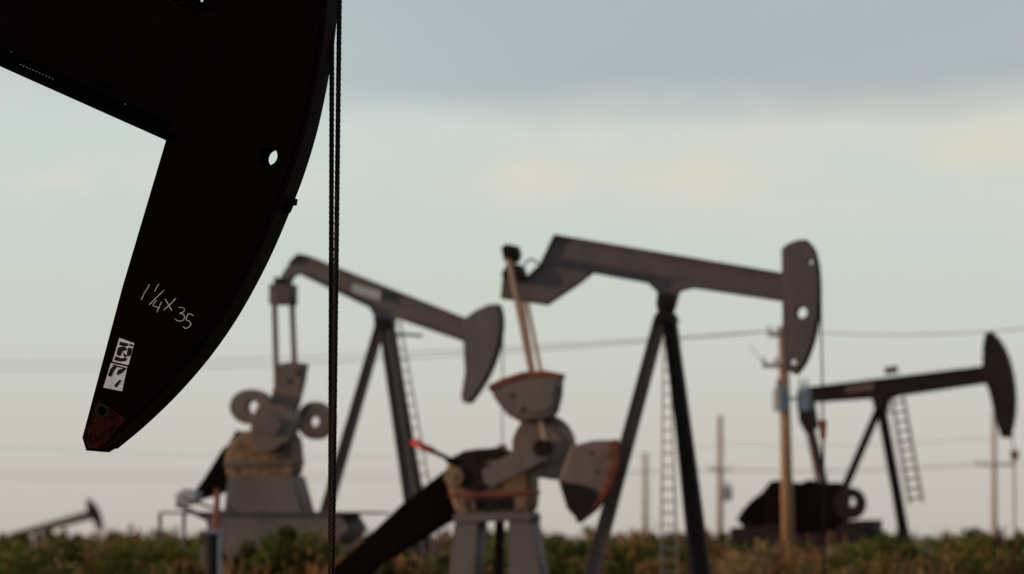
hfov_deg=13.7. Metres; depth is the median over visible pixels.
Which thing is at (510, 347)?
power line
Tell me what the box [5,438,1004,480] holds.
power line
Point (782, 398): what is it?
utility pole
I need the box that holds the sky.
[0,0,1023,536]
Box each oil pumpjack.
[0,0,341,573]
[8,498,103,547]
[158,253,506,573]
[335,234,826,573]
[730,332,1018,573]
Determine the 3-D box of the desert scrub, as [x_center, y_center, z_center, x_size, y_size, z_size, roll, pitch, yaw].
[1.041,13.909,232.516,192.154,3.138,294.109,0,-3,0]
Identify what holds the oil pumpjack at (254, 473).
on the ground
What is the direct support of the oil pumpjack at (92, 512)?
on the ground
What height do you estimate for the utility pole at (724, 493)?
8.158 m
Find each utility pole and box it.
[642,453,647,539]
[709,416,731,535]
[762,326,810,556]
[976,411,1012,537]
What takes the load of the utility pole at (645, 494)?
on the ground
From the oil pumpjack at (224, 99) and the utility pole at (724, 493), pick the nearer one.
the oil pumpjack at (224, 99)
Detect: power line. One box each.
[0,328,1023,369]
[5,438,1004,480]
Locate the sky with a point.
(886, 137)
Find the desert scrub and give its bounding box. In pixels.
[0,520,1023,573]
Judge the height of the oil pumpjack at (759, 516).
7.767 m
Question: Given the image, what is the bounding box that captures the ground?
[2,537,1010,549]
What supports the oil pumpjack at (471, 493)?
on the ground
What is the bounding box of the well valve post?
[204,489,221,573]
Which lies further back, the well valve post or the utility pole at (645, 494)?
the utility pole at (645, 494)
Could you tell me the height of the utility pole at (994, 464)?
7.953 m

